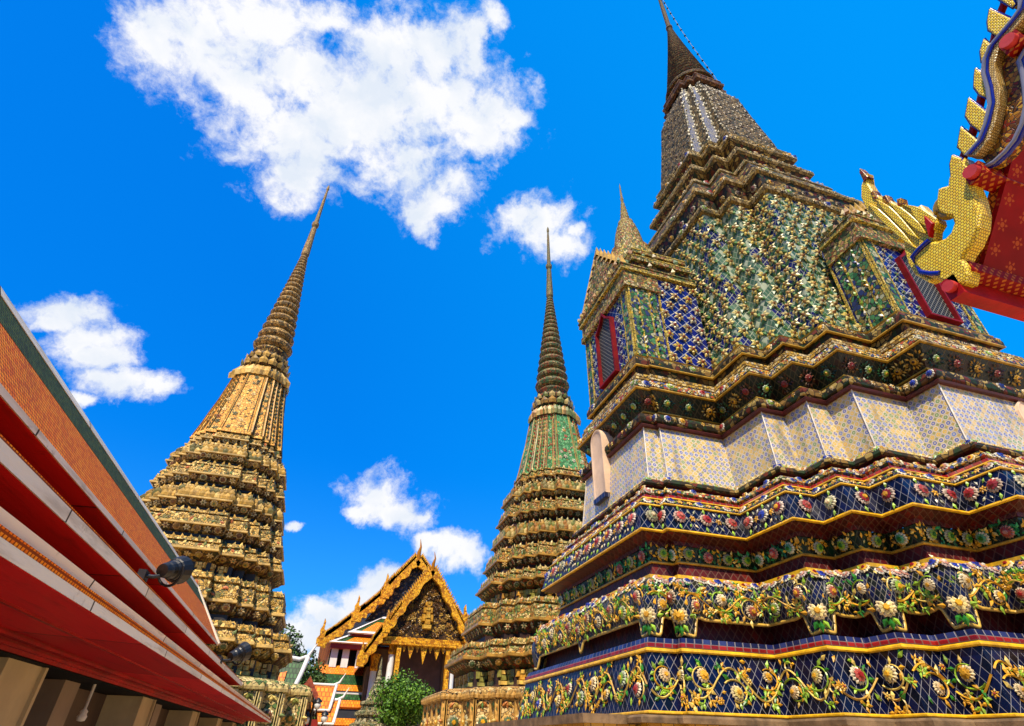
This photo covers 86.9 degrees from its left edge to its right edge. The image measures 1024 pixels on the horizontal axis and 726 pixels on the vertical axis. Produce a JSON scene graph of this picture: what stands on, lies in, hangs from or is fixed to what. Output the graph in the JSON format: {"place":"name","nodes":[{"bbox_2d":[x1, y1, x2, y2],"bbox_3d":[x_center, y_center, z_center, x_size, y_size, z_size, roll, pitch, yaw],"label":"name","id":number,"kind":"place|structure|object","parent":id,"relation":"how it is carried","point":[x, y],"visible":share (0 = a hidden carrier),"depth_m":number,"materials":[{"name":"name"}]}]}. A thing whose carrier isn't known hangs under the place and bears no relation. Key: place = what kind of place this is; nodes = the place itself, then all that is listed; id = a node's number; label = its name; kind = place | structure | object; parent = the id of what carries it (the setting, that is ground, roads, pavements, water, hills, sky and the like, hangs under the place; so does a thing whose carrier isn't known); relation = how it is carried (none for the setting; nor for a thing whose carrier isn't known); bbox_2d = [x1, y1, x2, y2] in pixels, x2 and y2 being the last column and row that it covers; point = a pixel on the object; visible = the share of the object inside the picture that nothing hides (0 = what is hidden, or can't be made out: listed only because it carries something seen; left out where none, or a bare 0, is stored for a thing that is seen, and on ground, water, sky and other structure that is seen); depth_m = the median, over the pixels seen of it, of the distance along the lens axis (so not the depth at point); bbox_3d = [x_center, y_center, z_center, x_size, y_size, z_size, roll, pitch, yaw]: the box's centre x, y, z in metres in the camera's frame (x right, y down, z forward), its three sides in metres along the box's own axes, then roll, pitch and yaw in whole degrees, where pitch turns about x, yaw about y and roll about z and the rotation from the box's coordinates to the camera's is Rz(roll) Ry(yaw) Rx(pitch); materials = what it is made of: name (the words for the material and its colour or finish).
{"place":"outdoors","nodes":[
{"label":"outdoors","id":0,"kind":"place"},
{"bbox_2d":[278,644,317,683],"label":"pavilion","id":1,"kind":"structure","parent":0,"point":[293,671],"depth_m":32.44,"materials":[{"name":"green tile"}]},
{"bbox_2d":[304,673,348,725],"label":"pavilion","id":2,"kind":"structure","parent":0,"point":[325,693],"depth_m":25.00,"materials":[{"name":"orange tile"}]},
{"bbox_2d":[0,0,1023,665],"label":"sky","id":3,"kind":"structure","parent":0,"point":[167,167],"materials":[{"name":"blue"}]},
{"bbox_2d":[940,0,1023,321],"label":"temple gate roof","id":4,"kind":"structure","parent":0,"point":[997,144],"depth_m":2.91,"materials":[{"name":"red wood"}]},
{"bbox_2d":[859,158,991,287],"bbox_3d":[2.433,-0.929,3.185,0.101,1.227,0.571,11,-37,-14],"label":"golden naga","id":5,"kind":"object","parent":4,"relation":"attached to","point":[933,256],"visible":1,"depth_m":3.02,"materials":[{"name":"gold metal"}]},
{"label":"courtyard paving","id":6,"kind":"structure","parent":0,"visible":0},
{"bbox_2d":[0,286,270,725],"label":"cloister","id":7,"kind":"structure","parent":6,"relation":"on","point":[84,606],"depth_m":3.55,"materials":[{"name":"red paint"}]},
{"bbox_2d":[63,688,106,725],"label":"door panel","id":8,"kind":"structure","parent":7,"relation":"in","point":[97,701],"depth_m":5.61,"materials":[{"name":"brown wood"}]},
{"bbox_2d":[76,684,96,721],"bbox_3d":[-3.834,3.068,4.889,0.088,0.292,0.084,11,-37,-14],"label":"wall lantern","id":9,"kind":"object","parent":7,"relation":"hanging from","point":[82,715],"depth_m":4.84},
{"bbox_2d":[156,708,168,725],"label":"door panel","id":10,"kind":"structure","parent":7,"relation":"in","point":[163,714],"depth_m":8.68,"materials":[{"name":"brown wood"}]},
{"bbox_2d":[137,556,192,586],"bbox_3d":[-2.580,1.530,4.041,0.226,0.244,0.349,-7,-36,12],"label":"floodlight","id":11,"kind":"object","parent":7,"relation":"attached to","point":[177,570],"visible":0.98,"depth_m":4.03,"materials":[{"name":"black paint"}]},
{"bbox_2d":[218,642,251,665],"bbox_3d":[-3.934,4.109,7.681,0.265,0.309,0.450,-13,-38,20],"label":"floodlight","id":12,"kind":"object","parent":7,"relation":"attached to","point":[242,652],"visible":0.99,"depth_m":7.68,"materials":[{"name":"black paint"}]},
{"bbox_2d":[140,186,329,725],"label":"slender chedi","id":13,"kind":"structure","parent":6,"relation":"on","point":[213,499],"depth_m":22.47,"materials":[{"name":"tile"}]},
{"bbox_2d":[279,623,327,684],"bbox_3d":[-15.142,21.793,35.669,5.459,8.426,4.177,11,-37,-14],"label":"dark tree","id":14,"kind":"object","parent":6,"relation":"on","point":[297,652],"visible":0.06,"depth_m":37.16,"materials":[{"name":"green plant"}]},
{"bbox_2d":[300,671,327,718],"bbox_3d":[-13.405,22.760,34.494,2.973,5.559,2.473,19,-39,-23],"label":"dark tree","id":15,"kind":"object","parent":6,"relation":"on","point":[317,679],"visible":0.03,"depth_m":35.60,"materials":[{"name":"green plant"}]},
{"bbox_2d":[304,698,328,725],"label":"lamp post","id":16,"kind":"object","parent":6,"relation":"on","point":[316,703],"visible":0.73,"depth_m":20.87,"materials":[{"name":"white glass"}]},
{"bbox_2d":[349,659,392,725],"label":"stone stupa","id":17,"kind":"object","parent":6,"relation":"on","point":[365,713],"visible":0.71,"depth_m":27.35,"materials":[{"name":"stone"}]},
{"bbox_2d":[316,540,467,725],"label":"temple hall","id":18,"kind":"structure","parent":6,"relation":"on","point":[410,615],"depth_m":38.87,"materials":[{"name":"gold stone"}]},
{"bbox_2d":[368,667,435,725],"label":"round tree","id":19,"kind":"object","parent":6,"relation":"on","point":[403,705],"visible":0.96,"depth_m":27.44,"materials":[{"name":"green plant"}]},
{"bbox_2d":[421,227,587,725],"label":"slender chedi","id":20,"kind":"structure","parent":6,"relation":"on","point":[489,666],"depth_m":24.12,"materials":[{"name":"green tile"}]},
{"bbox_2d":[475,0,1023,725],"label":"great chedi","id":21,"kind":"structure","parent":6,"relation":"on","point":[801,446],"depth_m":11.40,"materials":[{"name":"multicoloured tile"}]},
{"bbox_2d":[663,1,716,79],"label":"bell string","id":22,"kind":"object","parent":21,"relation":"hanging from","point":[702,60],"visible":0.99,"depth_m":30.94,"materials":[{"name":"black paint"}]}
]}

